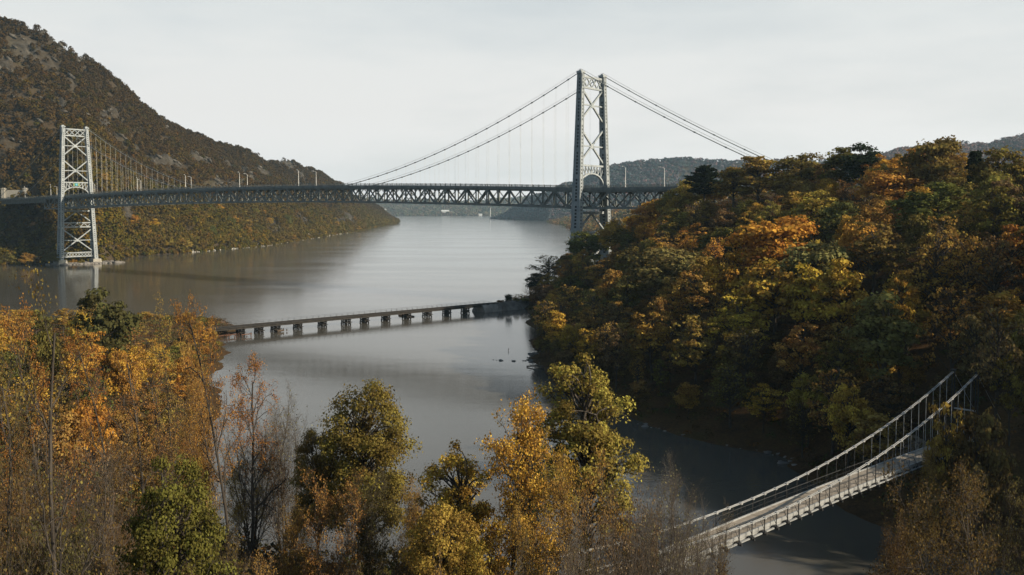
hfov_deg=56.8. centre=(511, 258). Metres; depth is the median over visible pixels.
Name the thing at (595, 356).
broadleaf tree
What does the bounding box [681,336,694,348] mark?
broadleaf tree
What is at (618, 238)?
broadleaf tree
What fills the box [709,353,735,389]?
broadleaf tree
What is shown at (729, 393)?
broadleaf tree
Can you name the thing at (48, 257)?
broadleaf tree
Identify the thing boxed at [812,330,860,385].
broadleaf tree
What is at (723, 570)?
bare shrub
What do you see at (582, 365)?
broadleaf tree
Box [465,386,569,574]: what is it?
broadleaf tree
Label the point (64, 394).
broadleaf tree
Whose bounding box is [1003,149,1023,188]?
broadleaf tree
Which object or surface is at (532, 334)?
bare tree
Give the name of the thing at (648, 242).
broadleaf tree
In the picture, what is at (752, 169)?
broadleaf tree
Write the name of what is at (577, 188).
suspension bridge
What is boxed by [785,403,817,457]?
broadleaf tree
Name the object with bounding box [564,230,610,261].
broadleaf tree
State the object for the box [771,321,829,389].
broadleaf tree
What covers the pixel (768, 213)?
broadleaf tree
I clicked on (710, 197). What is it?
broadleaf tree
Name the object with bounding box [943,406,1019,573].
broadleaf tree
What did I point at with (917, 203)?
broadleaf tree
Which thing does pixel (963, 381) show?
broadleaf tree
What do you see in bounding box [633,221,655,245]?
broadleaf tree
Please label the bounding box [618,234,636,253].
broadleaf tree
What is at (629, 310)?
broadleaf tree
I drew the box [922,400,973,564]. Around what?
broadleaf tree
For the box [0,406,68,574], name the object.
multi stem tree
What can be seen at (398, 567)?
bare shrub
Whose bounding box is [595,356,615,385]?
broadleaf tree
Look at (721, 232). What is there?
broadleaf tree
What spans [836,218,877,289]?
broadleaf tree
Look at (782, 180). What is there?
broadleaf tree
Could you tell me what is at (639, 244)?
broadleaf tree
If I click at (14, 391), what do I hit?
broadleaf tree
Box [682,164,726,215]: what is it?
pine tree
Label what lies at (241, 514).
multi stem tree
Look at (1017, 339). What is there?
broadleaf tree
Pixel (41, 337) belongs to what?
broadleaf tree
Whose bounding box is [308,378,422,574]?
broadleaf tree
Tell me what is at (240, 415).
broadleaf tree
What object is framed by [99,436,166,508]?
broadleaf tree
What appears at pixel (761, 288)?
broadleaf tree
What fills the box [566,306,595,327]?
broadleaf tree
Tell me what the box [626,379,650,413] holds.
broadleaf tree
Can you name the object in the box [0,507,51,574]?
bare shrub
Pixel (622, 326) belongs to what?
broadleaf tree
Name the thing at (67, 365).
broadleaf tree
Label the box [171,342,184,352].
shrub
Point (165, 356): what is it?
broadleaf tree
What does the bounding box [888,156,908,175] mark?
broadleaf tree
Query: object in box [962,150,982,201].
conifer tree
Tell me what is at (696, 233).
broadleaf tree
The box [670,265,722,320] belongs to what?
broadleaf tree
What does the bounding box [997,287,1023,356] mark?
broadleaf tree
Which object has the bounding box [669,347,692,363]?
broadleaf tree
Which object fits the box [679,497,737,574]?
bare tree
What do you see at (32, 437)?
broadleaf tree
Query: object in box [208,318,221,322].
shrub
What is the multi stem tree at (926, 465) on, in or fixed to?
on the terrain
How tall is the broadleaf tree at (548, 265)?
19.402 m
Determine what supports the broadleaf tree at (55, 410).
on the terrain
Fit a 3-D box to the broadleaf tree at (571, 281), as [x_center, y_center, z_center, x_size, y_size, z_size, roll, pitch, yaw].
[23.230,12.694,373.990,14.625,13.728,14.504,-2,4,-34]
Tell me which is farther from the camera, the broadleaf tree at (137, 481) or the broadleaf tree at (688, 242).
the broadleaf tree at (688, 242)
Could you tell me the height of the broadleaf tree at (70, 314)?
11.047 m
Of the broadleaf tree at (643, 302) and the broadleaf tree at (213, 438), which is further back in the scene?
the broadleaf tree at (643, 302)
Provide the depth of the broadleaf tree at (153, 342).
238.94 m
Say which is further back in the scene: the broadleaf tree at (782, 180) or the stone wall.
the stone wall
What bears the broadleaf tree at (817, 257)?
on the terrain
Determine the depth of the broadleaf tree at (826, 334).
189.35 m
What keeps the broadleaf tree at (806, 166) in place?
on the terrain
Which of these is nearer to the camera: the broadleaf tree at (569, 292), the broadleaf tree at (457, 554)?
the broadleaf tree at (457, 554)
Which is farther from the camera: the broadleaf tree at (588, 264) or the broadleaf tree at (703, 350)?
the broadleaf tree at (588, 264)
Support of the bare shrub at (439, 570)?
on the terrain
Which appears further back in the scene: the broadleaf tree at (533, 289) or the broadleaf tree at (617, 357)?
the broadleaf tree at (533, 289)
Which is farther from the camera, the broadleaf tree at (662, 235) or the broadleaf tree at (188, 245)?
the broadleaf tree at (188, 245)
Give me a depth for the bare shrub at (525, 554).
59.04 m
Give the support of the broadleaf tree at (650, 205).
on the terrain
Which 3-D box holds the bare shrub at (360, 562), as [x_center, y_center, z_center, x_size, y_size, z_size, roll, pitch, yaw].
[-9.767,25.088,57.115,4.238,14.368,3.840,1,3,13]
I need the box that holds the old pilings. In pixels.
[220,333,251,337]
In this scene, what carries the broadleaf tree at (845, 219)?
on the terrain
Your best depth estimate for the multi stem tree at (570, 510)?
65.19 m
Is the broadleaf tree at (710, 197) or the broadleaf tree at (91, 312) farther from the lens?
the broadleaf tree at (710, 197)
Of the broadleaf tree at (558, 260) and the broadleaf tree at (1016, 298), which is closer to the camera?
the broadleaf tree at (1016, 298)
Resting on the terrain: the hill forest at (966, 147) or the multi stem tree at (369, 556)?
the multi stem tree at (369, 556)
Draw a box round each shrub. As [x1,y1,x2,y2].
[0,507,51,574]
[94,523,154,574]
[142,311,153,317]
[166,346,180,353]
[166,354,178,359]
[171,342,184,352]
[182,315,196,323]
[196,344,209,353]
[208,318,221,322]
[208,330,217,337]
[214,520,255,574]
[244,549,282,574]
[349,561,363,574]
[375,531,413,574]
[429,547,453,574]
[494,528,559,574]
[504,294,512,300]
[565,533,603,574]
[592,539,658,574]
[692,545,731,574]
[863,545,904,574]
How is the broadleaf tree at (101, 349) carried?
on the terrain
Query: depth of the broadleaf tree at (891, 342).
166.95 m
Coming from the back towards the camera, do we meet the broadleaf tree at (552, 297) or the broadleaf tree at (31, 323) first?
the broadleaf tree at (552, 297)
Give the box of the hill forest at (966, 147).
[837,133,1023,184]
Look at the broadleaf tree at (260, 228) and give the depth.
1140.05 m
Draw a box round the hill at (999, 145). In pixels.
[814,137,1023,183]
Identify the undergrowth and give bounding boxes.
[0,174,1023,574]
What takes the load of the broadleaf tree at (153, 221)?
on the mountain
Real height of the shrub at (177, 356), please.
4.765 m
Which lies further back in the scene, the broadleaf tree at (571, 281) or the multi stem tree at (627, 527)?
the broadleaf tree at (571, 281)
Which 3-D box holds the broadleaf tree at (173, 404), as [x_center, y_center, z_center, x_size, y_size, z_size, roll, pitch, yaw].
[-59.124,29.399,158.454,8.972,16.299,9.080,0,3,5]
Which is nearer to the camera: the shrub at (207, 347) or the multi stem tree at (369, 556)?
the multi stem tree at (369, 556)
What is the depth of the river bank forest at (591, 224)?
1890.72 m
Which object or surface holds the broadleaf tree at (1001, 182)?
on the terrain
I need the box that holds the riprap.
[187,233,343,252]
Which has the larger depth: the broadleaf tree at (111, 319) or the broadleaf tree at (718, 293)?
the broadleaf tree at (718, 293)
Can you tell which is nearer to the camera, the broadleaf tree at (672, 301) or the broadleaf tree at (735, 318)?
the broadleaf tree at (735, 318)
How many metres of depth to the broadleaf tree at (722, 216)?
324.14 m
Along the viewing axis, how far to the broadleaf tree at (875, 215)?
242.25 m
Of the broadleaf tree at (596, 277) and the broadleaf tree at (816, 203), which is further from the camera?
the broadleaf tree at (596, 277)
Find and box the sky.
[0,0,1023,201]
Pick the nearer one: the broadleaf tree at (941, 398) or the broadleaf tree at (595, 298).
the broadleaf tree at (941, 398)
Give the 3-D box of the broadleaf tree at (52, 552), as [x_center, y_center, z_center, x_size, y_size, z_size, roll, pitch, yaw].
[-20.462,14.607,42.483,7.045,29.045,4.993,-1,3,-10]
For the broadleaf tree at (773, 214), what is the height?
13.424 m
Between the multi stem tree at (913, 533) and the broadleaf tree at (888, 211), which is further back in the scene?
the broadleaf tree at (888, 211)
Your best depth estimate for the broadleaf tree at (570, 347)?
255.82 m
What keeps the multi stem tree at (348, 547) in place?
on the terrain
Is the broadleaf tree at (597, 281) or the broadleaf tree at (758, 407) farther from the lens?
the broadleaf tree at (597, 281)
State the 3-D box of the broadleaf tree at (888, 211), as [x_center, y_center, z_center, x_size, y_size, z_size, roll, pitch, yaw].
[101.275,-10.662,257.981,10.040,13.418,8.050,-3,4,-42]
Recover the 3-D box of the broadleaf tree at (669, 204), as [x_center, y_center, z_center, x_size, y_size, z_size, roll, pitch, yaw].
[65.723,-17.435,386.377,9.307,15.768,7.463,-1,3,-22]
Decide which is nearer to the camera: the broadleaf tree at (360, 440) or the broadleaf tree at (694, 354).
the broadleaf tree at (360, 440)
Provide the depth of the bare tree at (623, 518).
72.98 m
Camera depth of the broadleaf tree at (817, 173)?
331.21 m
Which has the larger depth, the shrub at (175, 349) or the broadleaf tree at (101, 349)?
the shrub at (175, 349)
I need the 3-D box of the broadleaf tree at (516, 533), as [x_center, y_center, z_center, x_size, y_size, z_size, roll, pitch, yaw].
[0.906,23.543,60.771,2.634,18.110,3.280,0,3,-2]
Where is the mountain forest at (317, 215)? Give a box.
[0,16,399,264]
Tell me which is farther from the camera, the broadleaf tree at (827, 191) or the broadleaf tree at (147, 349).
the broadleaf tree at (827, 191)
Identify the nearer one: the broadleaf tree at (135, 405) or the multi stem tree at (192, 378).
the broadleaf tree at (135, 405)
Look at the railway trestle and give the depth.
369.31 m
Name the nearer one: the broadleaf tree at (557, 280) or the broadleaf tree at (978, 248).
the broadleaf tree at (978, 248)
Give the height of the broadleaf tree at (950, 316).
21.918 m
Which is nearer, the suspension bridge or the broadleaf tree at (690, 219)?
the broadleaf tree at (690, 219)
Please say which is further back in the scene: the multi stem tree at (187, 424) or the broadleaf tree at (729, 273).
the broadleaf tree at (729, 273)
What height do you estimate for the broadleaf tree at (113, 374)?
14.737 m
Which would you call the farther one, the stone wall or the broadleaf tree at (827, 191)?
the stone wall
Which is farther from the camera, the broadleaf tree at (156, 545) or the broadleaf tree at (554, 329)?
the broadleaf tree at (554, 329)
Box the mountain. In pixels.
[0,25,375,264]
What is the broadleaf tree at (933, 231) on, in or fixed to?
on the terrain
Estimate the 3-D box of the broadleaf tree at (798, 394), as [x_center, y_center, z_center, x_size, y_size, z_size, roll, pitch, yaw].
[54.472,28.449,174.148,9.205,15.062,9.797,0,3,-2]
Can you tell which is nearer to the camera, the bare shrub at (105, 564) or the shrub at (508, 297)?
the bare shrub at (105, 564)
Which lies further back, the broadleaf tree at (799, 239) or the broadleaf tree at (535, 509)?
the broadleaf tree at (799, 239)
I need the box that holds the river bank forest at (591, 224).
[546,188,753,276]
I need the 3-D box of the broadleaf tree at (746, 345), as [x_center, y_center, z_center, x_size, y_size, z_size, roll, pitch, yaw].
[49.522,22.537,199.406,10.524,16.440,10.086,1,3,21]
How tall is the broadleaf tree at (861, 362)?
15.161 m
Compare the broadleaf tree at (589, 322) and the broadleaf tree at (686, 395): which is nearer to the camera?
the broadleaf tree at (686, 395)
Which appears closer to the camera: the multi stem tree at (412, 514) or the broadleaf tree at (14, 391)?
the multi stem tree at (412, 514)
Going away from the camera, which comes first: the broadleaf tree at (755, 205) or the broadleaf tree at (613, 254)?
the broadleaf tree at (755, 205)
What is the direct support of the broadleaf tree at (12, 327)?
on the terrain
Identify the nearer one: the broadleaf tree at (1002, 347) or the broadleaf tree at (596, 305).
the broadleaf tree at (1002, 347)
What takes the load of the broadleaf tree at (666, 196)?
on the terrain
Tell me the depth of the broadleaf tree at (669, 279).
261.62 m
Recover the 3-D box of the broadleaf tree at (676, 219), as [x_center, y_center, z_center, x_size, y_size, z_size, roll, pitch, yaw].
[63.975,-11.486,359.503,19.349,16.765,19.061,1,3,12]
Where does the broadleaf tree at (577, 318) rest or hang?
on the terrain
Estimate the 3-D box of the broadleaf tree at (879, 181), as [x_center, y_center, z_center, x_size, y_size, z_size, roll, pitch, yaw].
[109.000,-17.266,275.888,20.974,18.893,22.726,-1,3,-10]
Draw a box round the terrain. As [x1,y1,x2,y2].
[0,182,1023,574]
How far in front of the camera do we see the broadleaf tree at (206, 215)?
1055.76 m
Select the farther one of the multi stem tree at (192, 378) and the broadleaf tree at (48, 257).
the broadleaf tree at (48, 257)
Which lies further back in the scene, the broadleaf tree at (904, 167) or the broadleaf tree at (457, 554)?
the broadleaf tree at (904, 167)
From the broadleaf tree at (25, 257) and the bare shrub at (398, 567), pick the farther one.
the broadleaf tree at (25, 257)
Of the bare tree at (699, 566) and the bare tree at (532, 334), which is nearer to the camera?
the bare tree at (699, 566)
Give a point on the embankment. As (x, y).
(508, 305)
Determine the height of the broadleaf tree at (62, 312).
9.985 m
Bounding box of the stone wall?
[1,188,27,198]
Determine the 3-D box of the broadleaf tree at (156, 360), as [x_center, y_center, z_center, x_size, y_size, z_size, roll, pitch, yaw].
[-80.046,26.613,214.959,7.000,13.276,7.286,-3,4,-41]
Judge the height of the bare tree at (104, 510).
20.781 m
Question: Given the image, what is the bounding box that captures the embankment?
[472,300,530,312]
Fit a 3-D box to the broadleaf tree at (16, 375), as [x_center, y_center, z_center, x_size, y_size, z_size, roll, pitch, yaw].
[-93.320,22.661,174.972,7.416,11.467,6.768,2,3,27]
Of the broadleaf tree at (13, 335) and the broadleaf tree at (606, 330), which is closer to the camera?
the broadleaf tree at (13, 335)
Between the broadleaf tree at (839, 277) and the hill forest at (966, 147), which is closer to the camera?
the broadleaf tree at (839, 277)
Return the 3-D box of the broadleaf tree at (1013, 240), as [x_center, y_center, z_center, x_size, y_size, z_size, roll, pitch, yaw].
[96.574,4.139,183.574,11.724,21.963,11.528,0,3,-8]
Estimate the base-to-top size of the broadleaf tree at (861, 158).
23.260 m
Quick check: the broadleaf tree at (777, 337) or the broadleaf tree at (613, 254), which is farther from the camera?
the broadleaf tree at (613, 254)
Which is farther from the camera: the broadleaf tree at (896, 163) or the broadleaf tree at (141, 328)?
the broadleaf tree at (896, 163)
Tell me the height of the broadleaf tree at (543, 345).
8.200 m
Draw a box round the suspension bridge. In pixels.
[0,68,789,264]
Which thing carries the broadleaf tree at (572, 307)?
on the terrain
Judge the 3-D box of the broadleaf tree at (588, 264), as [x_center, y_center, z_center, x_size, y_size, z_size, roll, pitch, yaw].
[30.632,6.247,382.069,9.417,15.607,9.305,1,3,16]
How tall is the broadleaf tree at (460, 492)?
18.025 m
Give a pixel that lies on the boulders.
(81, 263)
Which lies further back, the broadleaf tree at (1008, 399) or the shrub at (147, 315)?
the shrub at (147, 315)
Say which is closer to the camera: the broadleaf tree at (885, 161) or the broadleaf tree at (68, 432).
the broadleaf tree at (68, 432)
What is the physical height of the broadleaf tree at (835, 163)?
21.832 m
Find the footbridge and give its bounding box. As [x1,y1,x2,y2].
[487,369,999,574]
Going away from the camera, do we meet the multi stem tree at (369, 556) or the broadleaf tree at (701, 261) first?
the multi stem tree at (369, 556)
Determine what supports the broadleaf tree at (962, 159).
on the terrain
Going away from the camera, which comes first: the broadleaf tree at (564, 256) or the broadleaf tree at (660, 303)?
the broadleaf tree at (660, 303)
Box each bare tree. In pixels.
[17,402,145,574]
[213,412,286,554]
[240,379,317,557]
[527,324,539,350]
[543,491,605,574]
[574,487,652,574]
[596,467,667,573]
[622,480,686,574]
[632,447,721,574]
[658,494,718,574]
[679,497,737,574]
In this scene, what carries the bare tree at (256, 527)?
on the terrain
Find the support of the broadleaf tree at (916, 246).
on the terrain
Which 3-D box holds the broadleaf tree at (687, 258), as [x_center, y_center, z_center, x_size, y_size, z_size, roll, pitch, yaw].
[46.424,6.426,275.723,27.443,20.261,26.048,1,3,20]
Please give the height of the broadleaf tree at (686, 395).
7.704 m
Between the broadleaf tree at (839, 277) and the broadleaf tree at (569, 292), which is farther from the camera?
the broadleaf tree at (569, 292)
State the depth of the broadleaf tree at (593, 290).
301.72 m
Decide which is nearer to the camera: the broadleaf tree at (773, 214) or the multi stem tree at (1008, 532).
the multi stem tree at (1008, 532)
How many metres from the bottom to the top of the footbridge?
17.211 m
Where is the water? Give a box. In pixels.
[0,216,1014,574]
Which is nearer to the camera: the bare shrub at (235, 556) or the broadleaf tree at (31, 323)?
the bare shrub at (235, 556)
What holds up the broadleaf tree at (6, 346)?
on the terrain
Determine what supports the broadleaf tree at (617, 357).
on the terrain
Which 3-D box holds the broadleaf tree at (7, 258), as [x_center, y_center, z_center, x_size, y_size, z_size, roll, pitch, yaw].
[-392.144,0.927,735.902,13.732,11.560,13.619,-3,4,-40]
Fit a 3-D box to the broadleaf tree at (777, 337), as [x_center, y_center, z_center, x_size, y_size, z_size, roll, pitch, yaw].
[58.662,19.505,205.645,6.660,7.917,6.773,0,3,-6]
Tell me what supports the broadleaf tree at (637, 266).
on the terrain
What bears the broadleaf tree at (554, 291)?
on the terrain
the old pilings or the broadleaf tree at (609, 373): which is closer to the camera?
the broadleaf tree at (609, 373)
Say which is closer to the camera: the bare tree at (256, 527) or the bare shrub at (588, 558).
the bare shrub at (588, 558)
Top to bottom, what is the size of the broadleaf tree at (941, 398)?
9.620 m
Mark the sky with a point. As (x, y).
(349, 91)
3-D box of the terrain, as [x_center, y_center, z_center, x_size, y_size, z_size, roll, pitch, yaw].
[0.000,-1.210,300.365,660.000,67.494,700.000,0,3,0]
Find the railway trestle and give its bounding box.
[202,301,498,335]
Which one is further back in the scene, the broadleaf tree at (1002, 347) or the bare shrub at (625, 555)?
the broadleaf tree at (1002, 347)
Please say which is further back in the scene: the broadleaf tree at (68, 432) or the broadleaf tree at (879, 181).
the broadleaf tree at (879, 181)
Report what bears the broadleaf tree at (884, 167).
on the terrain
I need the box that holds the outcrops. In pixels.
[0,29,363,262]
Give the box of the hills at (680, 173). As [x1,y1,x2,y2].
[501,159,828,220]
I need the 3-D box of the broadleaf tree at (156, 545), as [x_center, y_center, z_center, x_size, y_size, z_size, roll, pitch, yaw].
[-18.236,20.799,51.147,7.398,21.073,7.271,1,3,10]
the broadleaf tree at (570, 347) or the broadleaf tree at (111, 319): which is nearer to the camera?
the broadleaf tree at (111, 319)
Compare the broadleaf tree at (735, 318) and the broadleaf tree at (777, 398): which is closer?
the broadleaf tree at (777, 398)
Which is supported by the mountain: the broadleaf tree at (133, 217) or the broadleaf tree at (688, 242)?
the broadleaf tree at (133, 217)
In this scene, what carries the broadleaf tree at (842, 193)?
on the terrain
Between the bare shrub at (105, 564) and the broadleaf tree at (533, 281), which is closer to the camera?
the bare shrub at (105, 564)
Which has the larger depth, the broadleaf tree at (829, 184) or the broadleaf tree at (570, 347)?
the broadleaf tree at (829, 184)
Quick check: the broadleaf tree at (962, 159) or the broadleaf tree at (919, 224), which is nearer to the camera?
the broadleaf tree at (919, 224)
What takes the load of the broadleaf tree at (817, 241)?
on the terrain
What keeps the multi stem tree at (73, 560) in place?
on the terrain
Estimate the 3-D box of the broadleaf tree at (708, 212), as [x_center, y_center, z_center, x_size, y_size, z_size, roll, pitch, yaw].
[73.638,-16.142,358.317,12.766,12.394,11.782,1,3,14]
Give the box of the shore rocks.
[493,351,796,465]
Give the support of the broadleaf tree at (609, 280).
on the terrain
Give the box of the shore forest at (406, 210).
[366,195,530,215]
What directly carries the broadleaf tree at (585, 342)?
on the terrain
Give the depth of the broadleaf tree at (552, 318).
283.15 m
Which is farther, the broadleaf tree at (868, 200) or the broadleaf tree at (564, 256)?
the broadleaf tree at (564, 256)
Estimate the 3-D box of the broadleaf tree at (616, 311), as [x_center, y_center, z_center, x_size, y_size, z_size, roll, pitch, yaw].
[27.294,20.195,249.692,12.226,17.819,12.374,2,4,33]
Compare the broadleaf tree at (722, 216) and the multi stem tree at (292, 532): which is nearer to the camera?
the multi stem tree at (292, 532)
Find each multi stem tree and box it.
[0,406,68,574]
[27,480,117,574]
[75,420,182,574]
[166,365,231,521]
[170,328,223,534]
[215,450,274,551]
[271,495,322,574]
[294,466,370,574]
[343,456,401,574]
[394,476,427,574]
[526,426,580,574]
[542,443,644,574]
[595,485,668,574]
[875,507,922,574]
[879,454,1003,574]
[909,437,949,570]
[966,476,1023,574]
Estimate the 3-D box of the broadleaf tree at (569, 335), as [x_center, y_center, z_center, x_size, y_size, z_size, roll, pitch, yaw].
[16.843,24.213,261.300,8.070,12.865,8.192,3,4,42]
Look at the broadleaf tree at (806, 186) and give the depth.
324.84 m
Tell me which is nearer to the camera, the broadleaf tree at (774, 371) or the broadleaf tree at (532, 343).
the broadleaf tree at (774, 371)
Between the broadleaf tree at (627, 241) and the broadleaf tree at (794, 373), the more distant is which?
the broadleaf tree at (627, 241)
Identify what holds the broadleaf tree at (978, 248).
on the terrain
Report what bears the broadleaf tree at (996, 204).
on the terrain
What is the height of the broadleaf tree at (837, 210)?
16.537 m
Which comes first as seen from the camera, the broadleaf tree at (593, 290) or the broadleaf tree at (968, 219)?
the broadleaf tree at (968, 219)
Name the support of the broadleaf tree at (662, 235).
on the terrain
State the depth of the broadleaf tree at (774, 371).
193.64 m
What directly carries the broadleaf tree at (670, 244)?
on the terrain
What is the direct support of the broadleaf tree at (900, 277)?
on the terrain
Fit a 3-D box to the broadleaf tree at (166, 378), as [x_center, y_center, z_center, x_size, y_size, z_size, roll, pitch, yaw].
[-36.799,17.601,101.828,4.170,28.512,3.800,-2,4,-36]
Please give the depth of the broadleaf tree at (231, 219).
1095.74 m
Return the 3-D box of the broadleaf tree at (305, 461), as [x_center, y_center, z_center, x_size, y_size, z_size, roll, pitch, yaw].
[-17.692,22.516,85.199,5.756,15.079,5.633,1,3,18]
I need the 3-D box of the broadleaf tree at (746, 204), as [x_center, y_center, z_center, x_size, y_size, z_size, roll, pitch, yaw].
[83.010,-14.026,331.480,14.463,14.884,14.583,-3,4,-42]
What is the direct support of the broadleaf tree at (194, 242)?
on the mountain
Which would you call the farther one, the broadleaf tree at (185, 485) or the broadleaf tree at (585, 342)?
the broadleaf tree at (585, 342)
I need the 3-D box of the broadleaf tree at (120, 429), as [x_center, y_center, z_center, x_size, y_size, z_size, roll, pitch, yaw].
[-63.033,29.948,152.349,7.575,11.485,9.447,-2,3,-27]
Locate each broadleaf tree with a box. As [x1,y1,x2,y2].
[0,253,16,266]
[0,261,134,574]
[0,293,100,561]
[0,310,21,336]
[0,314,22,467]
[0,327,19,355]
[0,342,32,387]
[0,350,29,394]
[0,352,58,574]
[1,376,58,447]
[2,330,36,363]
[10,315,33,337]
[11,309,36,327]
[18,252,36,265]
[23,308,53,333]
[24,401,73,439]
[25,328,62,387]
[34,411,87,479]
[37,372,82,419]
[42,252,59,265]
[50,308,70,333]
[57,336,75,367]
[57,343,92,407]
[57,393,119,477]
[60,327,121,502]
[61,309,77,328]
[61,331,112,385]
[64,355,100,391]
[66,284,145,394]
[66,311,92,343]
[74,376,115,458]
[82,304,96,318]
[92,343,180,518]
[98,172,107,180]
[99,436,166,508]
[104,348,145,412]
[104,410,144,464]
[111,447,242,574]
[112,345,151,397]
[122,359,192,502]
[124,327,140,344]
[129,214,138,223]
[130,338,161,384]
[131,322,151,342]
[135,387,187,472]
[137,339,168,358]
[146,218,158,225]
[148,347,174,390]
[151,290,189,490]
[154,349,173,390]
[160,355,203,418]
[168,293,241,563]
[172,452,220,547]
[186,240,192,247]
[190,326,213,344]
[192,240,197,247]
[198,211,208,217]
[220,350,291,562]
[228,217,235,225]
[245,219,253,225]
[252,223,264,231]
[285,425,343,573]
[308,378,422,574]
[397,498,492,574]
[405,438,509,573]
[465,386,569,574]
[508,490,542,574]
[510,424,542,570]
[519,349,654,572]
[525,255,562,280]
[525,273,556,288]
[529,283,550,303]
[530,337,548,355]
[531,300,557,329]
[532,335,552,358]
[534,285,559,305]
[534,299,555,324]
[535,322,548,334]
[538,273,556,284]
[538,301,557,316]
[541,293,559,306]
[542,310,567,343]
[542,311,567,332]
[546,288,567,303]
[548,276,565,289]
[548,300,573,325]
[551,350,574,374]
[552,259,565,276]
[552,259,571,275]
[554,275,588,296]
[554,284,584,312]
[557,265,568,280]
[558,324,585,355]
[560,253,572,265]
[562,302,577,322]
[562,316,594,340]
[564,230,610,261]
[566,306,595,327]
[567,345,582,363]
[568,253,585,286]
[570,328,600,358]
[571,350,594,374]
[572,289,606,319]
[575,307,601,342]
[576,293,605,320]
[577,255,597,286]
[584,259,617,284]
[586,288,609,309]
[587,347,604,370]
[589,320,618,359]
[592,301,636,340]
[593,273,612,292]
[595,218,627,247]
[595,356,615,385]
[597,267,622,300]
[598,327,630,391]
[601,227,643,251]
[601,251,627,273]
[604,301,640,328]
[606,288,639,306]
[607,274,626,308]
[607,275,646,309]
[611,244,624,261]
[611,246,651,277]
[613,322,639,351]
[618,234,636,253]
[618,311,676,382]
[620,216,638,228]
[622,242,644,255]
[622,245,712,304]
[623,205,657,231]
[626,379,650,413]
[628,262,643,279]
[631,299,649,325]
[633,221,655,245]
[638,237,656,250]
[640,237,685,260]
[641,198,666,235]
[644,301,658,318]
[645,295,677,350]
[647,242,670,266]
[647,287,688,337]
[651,209,667,235]
[651,263,668,290]
[653,231,671,246]
[654,190,689,214]
[655,206,705,244]
[655,276,683,317]
[659,243,680,262]
[662,197,681,220]
[666,313,730,392]
[669,179,710,209]
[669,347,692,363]
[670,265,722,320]
[672,222,714,249]
[673,382,701,413]
[677,235,698,251]
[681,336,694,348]
[682,202,703,234]
[687,256,724,306]
[691,200,722,226]
[693,226,744,261]
[696,341,713,360]
[699,237,727,263]
[700,182,725,204]
[700,248,756,302]
[704,294,771,380]
[704,362,754,427]
[706,288,740,346]
[707,213,728,230]
[708,275,738,306]
[709,166,754,216]
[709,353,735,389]
[710,208,740,231]
[721,214,827,274]
[723,325,770,395]
[729,198,756,223]
[729,257,814,345]
[731,210,759,246]
[736,156,782,203]
[741,383,783,432]
[747,202,767,221]
[753,199,782,231]
[761,389,785,416]
[762,200,777,222]
[765,172,814,195]
[766,330,793,352]
[767,347,793,388]
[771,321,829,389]
[772,152,827,188]
[772,195,789,210]
[772,240,853,324]
[776,190,843,241]
[777,349,800,384]
[778,190,810,217]
[780,262,826,339]
[782,372,831,446]
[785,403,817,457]
[786,180,819,200]
[787,231,810,253]
[802,367,865,459]
[805,239,830,274]
[807,322,856,370]
[809,163,835,190]
[812,200,862,240]
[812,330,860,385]
[813,256,868,361]
[814,189,834,201]
[816,146,863,200]
[816,177,838,201]
[821,382,874,469]
[832,179,855,203]
[832,214,862,270]
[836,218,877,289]
[836,221,913,295]
[838,142,888,201]
[842,290,930,414]
[842,412,912,463]
[849,167,928,213]
[849,338,895,397]
[851,200,897,238]
[855,193,881,213]
[860,153,898,187]
[865,163,892,191]
[865,375,915,424]
[870,195,898,223]
[879,267,927,315]
[880,277,920,377]
[881,421,916,481]
[884,180,977,232]
[886,148,933,190]
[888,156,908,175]
[894,296,934,355]
[897,135,967,190]
[900,213,940,270]
[901,184,935,218]
[903,227,972,337]
[910,235,934,279]
[917,286,988,403]
[919,215,961,286]
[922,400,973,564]
[928,374,961,421]
[933,153,967,171]
[935,228,999,336]
[939,201,993,245]
[940,370,981,407]
[942,176,983,210]
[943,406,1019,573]
[944,241,993,301]
[947,152,968,184]
[947,314,995,409]
[960,232,1023,307]
[965,186,1023,248]
[966,301,1023,441]
[967,145,1023,193]
[967,171,1021,209]
[967,290,1023,385]
[979,224,1023,299]
[980,177,1023,238]
[990,351,1023,445]
[994,226,1023,298]
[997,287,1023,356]
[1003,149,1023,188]
[1007,307,1023,371]
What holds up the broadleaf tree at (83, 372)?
on the terrain
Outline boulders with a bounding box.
[45,260,124,265]
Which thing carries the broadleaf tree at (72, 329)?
on the terrain
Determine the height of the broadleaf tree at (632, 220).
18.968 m
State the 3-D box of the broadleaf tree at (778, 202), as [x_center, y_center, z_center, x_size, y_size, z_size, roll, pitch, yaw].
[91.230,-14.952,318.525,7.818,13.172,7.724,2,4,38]

